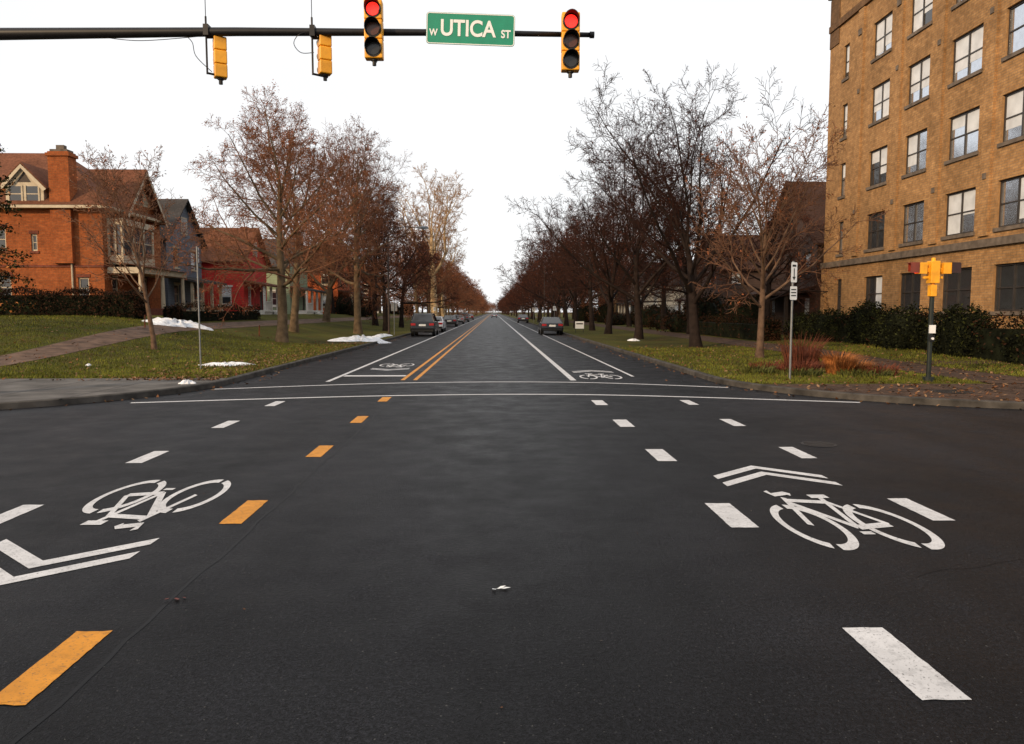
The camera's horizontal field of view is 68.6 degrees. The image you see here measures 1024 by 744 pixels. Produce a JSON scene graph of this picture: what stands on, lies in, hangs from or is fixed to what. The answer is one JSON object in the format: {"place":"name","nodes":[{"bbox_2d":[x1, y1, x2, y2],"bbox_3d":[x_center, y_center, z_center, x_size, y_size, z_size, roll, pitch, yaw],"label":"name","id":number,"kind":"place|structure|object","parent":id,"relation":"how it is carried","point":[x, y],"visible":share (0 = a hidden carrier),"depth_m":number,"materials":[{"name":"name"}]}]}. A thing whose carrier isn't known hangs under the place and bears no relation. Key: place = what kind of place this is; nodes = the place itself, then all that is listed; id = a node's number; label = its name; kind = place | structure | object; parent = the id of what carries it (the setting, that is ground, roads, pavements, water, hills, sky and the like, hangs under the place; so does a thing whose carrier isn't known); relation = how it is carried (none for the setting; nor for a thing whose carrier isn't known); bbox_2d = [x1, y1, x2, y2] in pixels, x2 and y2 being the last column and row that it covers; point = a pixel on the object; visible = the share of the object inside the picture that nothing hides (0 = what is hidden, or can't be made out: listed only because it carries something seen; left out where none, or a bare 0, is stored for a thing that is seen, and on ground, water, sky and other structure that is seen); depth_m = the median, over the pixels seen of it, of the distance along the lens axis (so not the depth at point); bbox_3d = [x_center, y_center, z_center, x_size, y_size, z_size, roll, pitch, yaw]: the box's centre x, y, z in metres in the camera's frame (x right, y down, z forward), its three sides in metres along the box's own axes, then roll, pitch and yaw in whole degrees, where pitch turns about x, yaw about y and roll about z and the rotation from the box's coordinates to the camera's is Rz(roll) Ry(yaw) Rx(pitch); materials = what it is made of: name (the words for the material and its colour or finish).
{"place":"outdoors","nodes":[
{"label":"outdoors","id":0,"kind":"place"},
{"bbox_2d":[0,378,224,401],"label":"sidewalk","id":1,"kind":"structure","parent":0,"point":[80,387],"depth_m":17.40,"materials":[{"name":"concrete"}]},
{"bbox_2d":[0,0,594,84],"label":"traffic signal mast","id":2,"kind":"object","parent":1,"relation":"on","point":[450,28],"visible":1,"depth_m":13.38,"materials":[{"name":"black metal"}]},
{"bbox_2d":[0,314,450,365],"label":"footpath","id":3,"kind":"structure","parent":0,"point":[84,343],"depth_m":31.53,"materials":[{"name":"concrete"}]},
{"bbox_2d":[0,312,486,378],"bbox_3d":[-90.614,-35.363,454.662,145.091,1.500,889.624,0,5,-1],"label":"lawn","id":4,"kind":"structure","parent":0,"point":[323,332],"depth_m":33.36,"materials":[{"name":"green plant"}]},
{"bbox_2d":[0,144,38,314],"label":"evergreen tree","id":5,"kind":"object","parent":4,"relation":"on","point":[6,276],"visible":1,"depth_m":30.32,"materials":[{"name":"green plant"}]},
{"bbox_2d":[0,283,150,318],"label":"hedge","id":6,"kind":"object","parent":4,"relation":"on","point":[122,304],"visible":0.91,"depth_m":39.03,"materials":[{"name":"green plant"}]},
{"bbox_2d":[0,188,160,307],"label":"walls","id":7,"kind":"structure","parent":4,"relation":"on","point":[53,278],"depth_m":48.87,"materials":[{"name":"orange brick"}]},
{"bbox_2d":[45,145,77,262],"bbox_3d":[-29.066,-10.841,48.721,1.500,7.550,1.150,0,5,-1],"label":"chimney","id":8,"kind":"object","parent":7,"relation":"attached to","point":[61,159],"visible":0.94,"depth_m":48.31,"materials":[{"name":"orange brick"}]},
{"bbox_2d":[0,171,185,314],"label":"stonework","id":9,"kind":"object","parent":7,"relation":"attached to","point":[25,178],"visible":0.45,"depth_m":48.84,"materials":[{"name":"beige stone"}]},
{"bbox_2d":[0,164,186,294],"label":"trim","id":10,"kind":"structure","parent":7,"relation":"attached to","point":[43,191],"depth_m":49.38,"materials":[{"name":"beige paint"}]},
{"bbox_2d":[0,186,151,294],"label":"window glass","id":11,"kind":"object","parent":10,"relation":"on","point":[34,189],"visible":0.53,"depth_m":49.17,"materials":[{"name":"grey glass"}]},
{"bbox_2d":[0,153,189,272],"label":"roof","id":12,"kind":"structure","parent":7,"relation":"on","point":[35,165],"depth_m":51.30,"materials":[{"name":"brown"}]},
{"bbox_2d":[55,140,211,349],"bbox_3d":[-14.295,-4.747,29.024,5.175,8.111,6.628,-2,5,-25],"label":"young bare tree","id":13,"kind":"object","parent":4,"relation":"on","point":[106,210],"visible":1,"depth_m":28.83,"materials":[{"name":"brown plant"}]},
{"bbox_2d":[142,317,213,330],"bbox_3d":[-17.534,-2.530,39.633,3.724,0.759,2.883,-4,6,-44],"label":"snow patch","id":14,"kind":"object","parent":4,"relation":"on","point":[172,322],"visible":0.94,"depth_m":39.15,"materials":[{"name":"white snow"}]},
{"bbox_2d":[160,207,201,309],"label":"walls","id":15,"kind":"structure","parent":4,"relation":"on","point":[169,293],"depth_m":61.63,"materials":[{"name":"grey"}]},
{"bbox_2d":[173,218,193,302],"bbox_3d":[-30.446,-8.977,59.911,10.434,7.000,4.205,-3,6,-34],"label":"window glass","id":16,"kind":"object","parent":15,"relation":"in","point":[184,221],"visible":0.16,"depth_m":61.10,"materials":[{"name":"grey glass"}]},
{"bbox_2d":[158,199,226,284],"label":"roof","id":17,"kind":"structure","parent":15,"relation":"attached to","point":[176,210],"depth_m":61.17,"materials":[{"name":"grey"}]},
{"bbox_2d":[196,246,201,368],"bbox_3d":[-9.293,-1.833,22.307,0.065,3.750,0.300,-2,5,-18],"label":"street sign post","id":18,"kind":"object","parent":4,"relation":"on","point":[197,255],"visible":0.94,"depth_m":22.28,"materials":[{"name":"metal"}]},
{"bbox_2d":[187,282,222,310],"bbox_3d":[-25.744,-5.863,62.622,2.800,2.960,6.600,0,5,-1],"label":"porch","id":19,"kind":"object","parent":4,"relation":"on","point":[202,294],"visible":0.41,"depth_m":61.46,"materials":[{"name":"beige paint"}]},
{"bbox_2d":[161,301,262,321],"bbox_3d":[-18.891,-3.839,48.407,1.516,1.546,14.679,0,5,-1],"label":"hedge","id":20,"kind":"object","parent":4,"relation":"on","point":[177,311],"visible":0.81,"depth_m":46.02,"materials":[{"name":"green plant"}]},
{"bbox_2d":[201,236,266,310],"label":"walls","id":21,"kind":"structure","parent":4,"relation":"on","point":[243,293],"depth_m":68.57,"materials":[{"name":"red"}]},
{"bbox_2d":[200,228,288,288],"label":"roof","id":22,"kind":"structure","parent":21,"relation":"on","point":[210,256],"depth_m":69.59,"materials":[{"name":"brown"}]},
{"bbox_2d":[127,79,382,342],"bbox_3d":[-12.401,-7.957,38.898,10.797,13.234,13.254,0,5,-2],"label":"bare maple tree","id":23,"kind":"object","parent":4,"relation":"on","point":[281,336],"visible":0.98,"depth_m":38.16,"materials":[{"name":"brown plant"}]},
{"bbox_2d":[254,286,277,313],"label":"porch","id":24,"kind":"object","parent":4,"relation":"on","point":[268,309],"visible":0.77,"depth_m":70.37,"materials":[{"name":"grey wood"}]},
{"bbox_2d":[266,256,307,313],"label":"walls","id":25,"kind":"structure","parent":4,"relation":"on","point":[272,279],"depth_m":83.15,"materials":[{"name":"green"}]},
{"bbox_2d":[263,239,325,292],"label":"roof","id":26,"kind":"structure","parent":25,"relation":"on","point":[275,265],"depth_m":84.69,"materials":[{"name":"grey"}]},
{"bbox_2d":[180,97,401,332],"bbox_3d":[-13.464,-9.654,47.682,10.480,14.656,14.720,-4,6,-42],"label":"bare maple tree","id":27,"kind":"object","parent":4,"relation":"on","point":[294,324],"visible":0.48,"depth_m":47.30,"materials":[{"name":"brown plant"}]},
{"bbox_2d":[299,291,322,313],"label":"porch","id":28,"kind":"object","parent":4,"relation":"on","point":[309,309],"visible":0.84,"depth_m":85.75,"materials":[{"name":"grey wood"}]},
{"bbox_2d":[307,266,349,313],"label":"walls","id":29,"kind":"structure","parent":4,"relation":"on","point":[336,292],"depth_m":98.96,"materials":[{"name":"orange"}]},
{"bbox_2d":[246,120,411,321],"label":"bare maple tree","id":30,"kind":"object","parent":4,"relation":"on","point":[326,314],"visible":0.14,"depth_m":68.97,"materials":[{"name":"brown plant"}]},
{"bbox_2d":[334,294,353,314],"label":"shrub","id":31,"kind":"object","parent":4,"relation":"on","point":[340,306],"visible":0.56,"depth_m":97.25,"materials":[{"name":"green plant"}]},
{"bbox_2d":[285,113,424,333],"bbox_3d":[-11.705,-11.075,57.409,11.196,16.730,13.744,-2,5,-23],"label":"bare maple tree","id":32,"kind":"object","parent":4,"relation":"on","point":[357,327],"visible":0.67,"depth_m":57.10,"materials":[{"name":"brown plant"}]},
{"bbox_2d":[345,302,371,316],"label":"shrub","id":33,"kind":"object","parent":4,"relation":"on","point":[364,312],"visible":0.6,"depth_m":95.80,"materials":[{"name":"green plant"}]},
{"bbox_2d":[328,335,390,343],"bbox_3d":[-8.956,-1.992,45.219,3.715,0.505,3.609,2,5,19],"label":"snow patch","id":34,"kind":"object","parent":4,"relation":"on","point":[363,338],"visible":0.98,"depth_m":44.46,"materials":[{"name":"white snow"}]},
{"bbox_2d":[304,171,439,330],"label":"bare maple tree","id":35,"kind":"object","parent":4,"relation":"on","point":[385,313],"visible":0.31,"depth_m":65.72,"materials":[{"name":"brown plant"}]},
{"bbox_2d":[324,198,441,325],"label":"bare maple tree","id":36,"kind":"object","parent":4,"relation":"on","point":[375,321],"visible":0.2,"depth_m":79.19,"materials":[{"name":"brown plant"}]},
{"bbox_2d":[387,226,427,334],"bbox_3d":[-7.840,-6.872,56.457,3.110,8.144,0.240,0,5,-1],"label":"street lamp","id":37,"kind":"object","parent":4,"relation":"on","point":[422,227],"visible":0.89,"depth_m":56.34,"materials":[{"name":"black metal"}]},
{"bbox_2d":[386,162,471,315],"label":"bare sycamore tree","id":38,"kind":"object","parent":4,"relation":"on","point":[442,220],"visible":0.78,"depth_m":96.95,"materials":[{"name":"brown plant"}]},
{"bbox_2d":[415,220,466,316],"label":"bare sycamore tree","id":39,"kind":"object","parent":4,"relation":"on","point":[451,262],"visible":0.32,"depth_m":126.03,"materials":[{"name":"brown plant"}]},
{"bbox_2d":[0,0,830,311],"label":"sky","id":40,"kind":"structure","parent":0,"point":[500,118],"materials":[{"name":"white"}]},
{"bbox_2d":[0,314,1023,743],"bbox_3d":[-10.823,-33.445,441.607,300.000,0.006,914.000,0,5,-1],"label":"road","id":41,"kind":"structure","parent":0,"point":[688,558],"depth_m":5.63,"materials":[{"name":"black asphalt"}]},
{"bbox_2d":[0,314,483,409],"bbox_3d":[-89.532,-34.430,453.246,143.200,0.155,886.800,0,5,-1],"label":"kerb","id":42,"kind":"structure","parent":41,"relation":"on","point":[100,398],"depth_m":16.82,"materials":[{"name":"concrete"}]},
{"bbox_2d":[410,313,439,335],"bbox_3d":[-6.914,-3.782,59.742,2.200,1.779,4.770,0,5,-1],"label":"parked suv","id":43,"kind":"object","parent":41,"relation":"on","point":[424,322],"visible":0.99,"depth_m":57.55,"materials":[{"name":"paint"}]},
{"bbox_2d":[537,317,562,334],"bbox_3d":[3.209,-3.887,62.983,2.120,1.472,4.670,0,5,-1],"label":"parked car","id":44,"kind":"object","parent":41,"relation":"on","point":[550,324],"visible":1,"depth_m":61.24,"materials":[{"name":"paint"}]},
{"bbox_2d":[498,313,1023,408],"bbox_3d":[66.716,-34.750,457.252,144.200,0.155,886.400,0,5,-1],"label":"kerb","id":45,"kind":"structure","parent":41,"relation":"on","point":[891,398],"depth_m":16.26,"materials":[{"name":"concrete"}]},
{"bbox_2d":[801,441,836,446],"bbox_3d":[4.297,1.008,10.522,0.480,0.006,0.480,0,5,-1],"label":"manhole cover","id":46,"kind":"object","parent":41,"relation":"on","point":[817,444],"visible":1,"depth_m":10.48,"materials":[{"name":"metal"}]},
{"bbox_2d":[479,312,571,313],"bbox_3d":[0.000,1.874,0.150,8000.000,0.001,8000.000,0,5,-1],"label":"ground","id":47,"kind":"structure","parent":0,"point":[518,312],"depth_m":2710.61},
{"bbox_2d":[307,226,490,327],"bbox_3d":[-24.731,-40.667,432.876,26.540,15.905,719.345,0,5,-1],"label":"distant trees","id":48,"kind":"object","parent":47,"relation":"on","point":[459,293],"visible":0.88,"depth_m":96.40,"materials":[{"name":"brown plant"}]},
{"bbox_2d":[493,216,684,325],"bbox_3d":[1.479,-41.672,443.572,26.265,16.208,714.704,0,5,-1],"label":"distant trees","id":49,"kind":"object","parent":47,"relation":"on","point":[520,297],"visible":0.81,"depth_m":110.37,"materials":[{"name":"brown plant"}]},
{"bbox_2d":[499,313,1023,383],"bbox_3d":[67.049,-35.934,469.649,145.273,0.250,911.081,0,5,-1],"label":"lawn","id":50,"kind":"structure","parent":0,"point":[618,337],"depth_m":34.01,"materials":[{"name":"green plant"}]},
{"bbox_2d":[0,315,1023,409],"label":"fallen leaves","id":51,"kind":"object","parent":50,"relation":"on","point":[294,356],"visible":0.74,"depth_m":22.10,"materials":[{"name":"brown plant"}]},
{"bbox_2d":[525,202,620,327],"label":"bare elm tree","id":52,"kind":"object","parent":50,"relation":"on","point":[570,292],"visible":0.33,"depth_m":80.91,"materials":[{"name":"brown plant"}]},
{"bbox_2d":[572,302,596,321],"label":"shrub","id":53,"kind":"object","parent":50,"relation":"on","point":[583,315],"visible":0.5,"depth_m":114.45,"materials":[{"name":"green plant"}]},
{"bbox_2d":[538,193,650,330],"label":"bare elm tree","id":54,"kind":"object","parent":50,"relation":"on","point":[591,320],"visible":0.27,"depth_m":70.14,"materials":[{"name":"brown plant"}]},
{"bbox_2d":[593,302,613,322],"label":"shrub","id":55,"kind":"object","parent":50,"relation":"on","point":[602,309],"visible":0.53,"depth_m":107.80,"materials":[{"name":"green plant"}]},
{"bbox_2d":[534,143,701,333],"bbox_3d":[7.806,-10.094,57.833,12.041,14.772,13.755,0,5,-4],"label":"bare elm tree","id":56,"kind":"object","parent":50,"relation":"on","point":[609,302],"visible":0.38,"depth_m":57.15,"materials":[{"name":"brown plant"}]},
{"bbox_2d":[603,312,632,324],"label":"shrub","id":57,"kind":"object","parent":50,"relation":"on","point":[619,319],"visible":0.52,"depth_m":88.00,"materials":[{"name":"green plant"}]},
{"bbox_2d":[564,221,680,326],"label":"bare maple tree","id":58,"kind":"object","parent":50,"relation":"on","point":[629,322],"visible":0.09,"depth_m":80.11,"materials":[{"name":"brown plant"}]},
{"bbox_2d":[504,117,760,338],"bbox_3d":[7.800,-8.819,46.614,12.408,13.954,13.596,-3,6,-37],"label":"bare elm tree","id":59,"kind":"object","parent":50,"relation":"on","point":[638,332],"visible":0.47,"depth_m":47.07,"materials":[{"name":"brown plant"}]},
{"bbox_2d":[630,305,667,327],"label":"shrub","id":60,"kind":"object","parent":50,"relation":"on","point":[650,311],"visible":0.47,"depth_m":74.26,"materials":[{"name":"green plant"}]},
{"bbox_2d":[630,285,685,313],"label":"walls","id":61,"kind":"structure","parent":50,"relation":"on","point":[669,303],"depth_m":99.08,"materials":[{"name":"white"}]},
{"bbox_2d":[643,310,676,328],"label":"shrub","id":62,"kind":"object","parent":50,"relation":"on","point":[657,318],"visible":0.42,"depth_m":67.56,"materials":[{"name":"green plant"}]},
{"bbox_2d":[611,202,719,329],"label":"bare maple tree","id":63,"kind":"object","parent":50,"relation":"on","point":[663,299],"visible":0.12,"depth_m":65.84,"materials":[{"name":"brown plant"}]},
{"bbox_2d":[655,310,686,331],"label":"shrub","id":64,"kind":"object","parent":50,"relation":"on","point":[673,324],"visible":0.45,"depth_m":58.30,"materials":[{"name":"green plant"}]},
{"bbox_2d":[590,183,754,333],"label":"bare maple tree","id":65,"kind":"object","parent":50,"relation":"on","point":[681,284],"visible":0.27,"depth_m":53.19,"materials":[{"name":"brown plant"}]},
{"bbox_2d":[564,58,835,347],"bbox_3d":[8.800,-8.297,36.950,12.041,14.498,13.755,0,5,-1],"label":"bare elm tree","id":66,"kind":"object","parent":50,"relation":"on","point":[695,340],"visible":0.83,"depth_m":36.19,"materials":[{"name":"brown plant"}]},
{"bbox_2d":[676,296,725,329],"bbox_3d":[14.509,-4.317,57.227,3.540,3.035,5.841,0,5,-1],"label":"shrub","id":67,"kind":"object","parent":50,"relation":"on","point":[704,308],"visible":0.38,"depth_m":55.89,"materials":[{"name":"green plant"}]},
{"bbox_2d":[701,290,729,320],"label":"shrub","id":68,"kind":"object","parent":50,"relation":"on","point":[717,299],"visible":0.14,"depth_m":57.77,"materials":[{"name":"green plant"}]},
{"bbox_2d":[678,313,782,340],"bbox_3d":[13.595,-3.076,50.243,1.781,1.821,20.623,0,5,-1],"label":"hedge","id":69,"kind":"object","parent":50,"relation":"on","point":[741,329],"visible":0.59,"depth_m":44.57,"materials":[{"name":"green plant"}]},
{"bbox_2d":[696,243,765,312],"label":"walls","id":70,"kind":"structure","parent":50,"relation":"on","point":[754,282],"depth_m":70.15,"materials":[{"name":"brown brick"}]},
{"bbox_2d":[674,235,765,301],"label":"roof","id":71,"kind":"structure","parent":70,"relation":"on","point":[749,262],"depth_m":71.34,"materials":[{"name":"brown"}]},
{"bbox_2d":[716,293,775,323],"bbox_3d":[15.913,-4.022,52.027,3.627,3.206,5.863,0,5,-1],"label":"shrub","id":72,"kind":"object","parent":50,"relation":"on","point":[746,309],"visible":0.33,"depth_m":50.74,"materials":[{"name":"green plant"}]},
{"bbox_2d":[732,364,778,373],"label":"green bed plant","id":73,"kind":"object","parent":50,"relation":"on","point":[754,369],"visible":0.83,"depth_m":21.09,"materials":[{"name":"green plant"}]},
{"bbox_2d":[743,295,792,334],"bbox_3d":[17.824,-3.785,52.316,2.800,2.960,8.600,0,5,-1],"label":"porch","id":74,"kind":"object","parent":50,"relation":"on","point":[785,316],"visible":0.26,"depth_m":48.16,"materials":[{"name":"brown wood"}]},
{"bbox_2d":[696,175,840,319],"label":"bare maple tree","id":75,"kind":"object","parent":50,"relation":"on","point":[768,289],"visible":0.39,"depth_m":43.85,"materials":[{"name":"brown plant"}]},
{"bbox_2d":[748,359,788,370],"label":"red twig shrub","id":76,"kind":"object","parent":50,"relation":"on","point":[769,364],"visible":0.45,"depth_m":21.71,"materials":[{"name":"brown plant"}]},
{"bbox_2d":[684,103,891,357],"bbox_3d":[9.501,-4.692,26.789,7.176,8.857,7.192,2,5,27],"label":"young bare tree","id":77,"kind":"object","parent":50,"relation":"on","point":[763,237],"visible":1,"depth_m":26.99,"materials":[{"name":"brown plant"}]},
{"bbox_2d":[789,261,796,378],"bbox_3d":[7.089,-1.246,19.035,0.280,3.100,0.068,-3,5,-33],"label":"parking sign","id":78,"kind":"object","parent":50,"relation":"on","point":[793,292],"visible":0.98,"depth_m":18.98,"materials":[{"name":"metal"}]},
{"bbox_2d":[765,195,823,326],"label":"walls","id":79,"kind":"structure","parent":50,"relation":"on","point":[779,306],"depth_m":50.48,"materials":[{"name":"brown brick"}]},
{"bbox_2d":[736,181,825,297],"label":"roof","id":80,"kind":"structure","parent":79,"relation":"on","point":[820,209],"depth_m":49.44,"materials":[{"name":"brown"}]},
{"bbox_2d":[772,218,811,326],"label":"window trim","id":81,"kind":"structure","parent":79,"relation":"attached to","point":[789,302],"depth_m":52.04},
{"bbox_2d":[772,219,810,315],"bbox_3d":[22.479,-6.852,49.640,12.438,6.900,5.413,4,6,38],"label":"window glass","id":82,"kind":"object","parent":81,"relation":"in","point":[806,306],"visible":0.15,"depth_m":51.35,"materials":[{"name":"black glass"}]},
{"bbox_2d":[772,367,824,376],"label":"green bed plant","id":83,"kind":"object","parent":50,"relation":"on","point":[811,372],"visible":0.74,"depth_m":20.26,"materials":[{"name":"green plant"}]},
{"bbox_2d":[767,331,830,365],"bbox_3d":[8.763,-0.666,22.422,1.933,1.245,1.829,-2,5,-24],"label":"red twig shrub","id":84,"kind":"object","parent":50,"relation":"on","point":[804,354],"visible":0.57,"depth_m":22.28,"materials":[{"name":"red plant"}]},
{"bbox_2d":[782,312,816,339],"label":"shrub","id":85,"kind":"object","parent":50,"relation":"on","point":[798,327],"visible":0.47,"depth_m":40.99,"materials":[{"name":"green plant"}]},
{"bbox_2d":[777,358,831,372],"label":"red twig shrub","id":86,"kind":"object","parent":50,"relation":"on","point":[813,364],"visible":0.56,"depth_m":20.83,"materials":[{"name":"brown plant"}]},
{"bbox_2d":[803,306,849,341],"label":"shrub","id":87,"kind":"object","parent":50,"relation":"on","point":[821,325],"visible":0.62,"depth_m":37.77,"materials":[{"name":"green plant"}]},
{"bbox_2d":[815,349,868,374],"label":"ornamental grass","id":88,"kind":"object","parent":50,"relation":"on","point":[847,361],"depth_m":20.69,"materials":[{"name":"orange plant"}]},
{"bbox_2d":[835,367,894,377],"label":"green bed plant","id":89,"kind":"object","parent":50,"relation":"on","point":[854,372],"visible":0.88,"depth_m":20.08,"materials":[{"name":"green plant"}]},
{"bbox_2d":[844,296,892,344],"bbox_3d":[16.409,-2.221,34.917,2.280,2.568,2.785,0,5,-1],"label":"shrub","id":90,"kind":"object","parent":50,"relation":"on","point":[859,323],"visible":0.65,"depth_m":34.30,"materials":[{"name":"green plant"}]},
{"bbox_2d":[861,362,902,375],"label":"red twig shrub","id":91,"kind":"object","parent":50,"relation":"on","point":[881,367],"visible":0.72,"depth_m":20.42,"materials":[{"name":"brown plant"}]},
{"bbox_2d":[863,300,942,349],"bbox_3d":[16.189,-1.873,31.281,3.147,2.242,3.640,-4,6,-38],"label":"shrub","id":92,"kind":"object","parent":50,"relation":"on","point":[896,328],"visible":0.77,"depth_m":30.58,"materials":[{"name":"green plant"}]},
{"bbox_2d":[795,308,1023,364],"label":"hedge","id":93,"kind":"object","parent":50,"relation":"on","point":[992,338],"visible":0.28,"depth_m":25.98,"materials":[{"name":"green plant"}]},
{"bbox_2d":[820,0,1023,328],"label":"walls","id":94,"kind":"structure","parent":50,"relation":"on","point":[991,85],"depth_m":33.59,"materials":[{"name":"beige brick"}]},
{"bbox_2d":[820,0,1023,314],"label":"stone trim","id":95,"kind":"structure","parent":94,"relation":"attached to","point":[1000,240],"depth_m":31.38,"materials":[{"name":"brown stone"}]},
{"bbox_2d":[837,0,1023,310],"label":"window frames","id":96,"kind":"structure","parent":94,"relation":"attached to","point":[1014,287],"depth_m":31.12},
{"bbox_2d":[839,0,1023,309],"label":"window glass","id":97,"kind":"object","parent":96,"relation":"in","point":[1010,193],"visible":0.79,"depth_m":30.66,"materials":[{"name":"grey glass"}]},
{"bbox_2d":[908,258,960,381],"bbox_3d":[10.301,-1.275,18.464,1.240,3.040,0.260,0,5,-1],"label":"pedestrian signal post","id":98,"kind":"object","parent":50,"relation":"on","point":[933,269],"visible":1,"depth_m":18.32,"materials":[{"name":"yellow metal"}]},
{"bbox_2d":[921,297,998,356],"bbox_3d":[16.596,-1.549,27.806,2.439,2.425,2.680,-3,5,-33],"label":"shrub","id":99,"kind":"object","parent":50,"relation":"on","point":[953,327],"visible":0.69,"depth_m":27.25,"materials":[{"name":"green plant"}]},
{"bbox_2d":[999,321,1023,363],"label":"shrub","id":100,"kind":"object","parent":50,"relation":"on","point":[1009,359],"visible":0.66,"depth_m":24.62,"materials":[{"name":"green plant"}]},
{"bbox_2d":[535,317,1023,382],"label":"footpath","id":101,"kind":"structure","parent":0,"point":[916,368],"depth_m":25.24,"materials":[{"name":"grey concrete"}]},
{"bbox_2d":[766,384,1023,400],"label":"sidewalk","id":102,"kind":"structure","parent":0,"point":[1010,391],"depth_m":16.72,"materials":[{"name":"grey concrete"}]},
{"bbox_2d":[906,360,1007,363],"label":"footpath","id":103,"kind":"structure","parent":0,"point":[975,361],"depth_m":25.11,"materials":[{"name":"grey concrete"}]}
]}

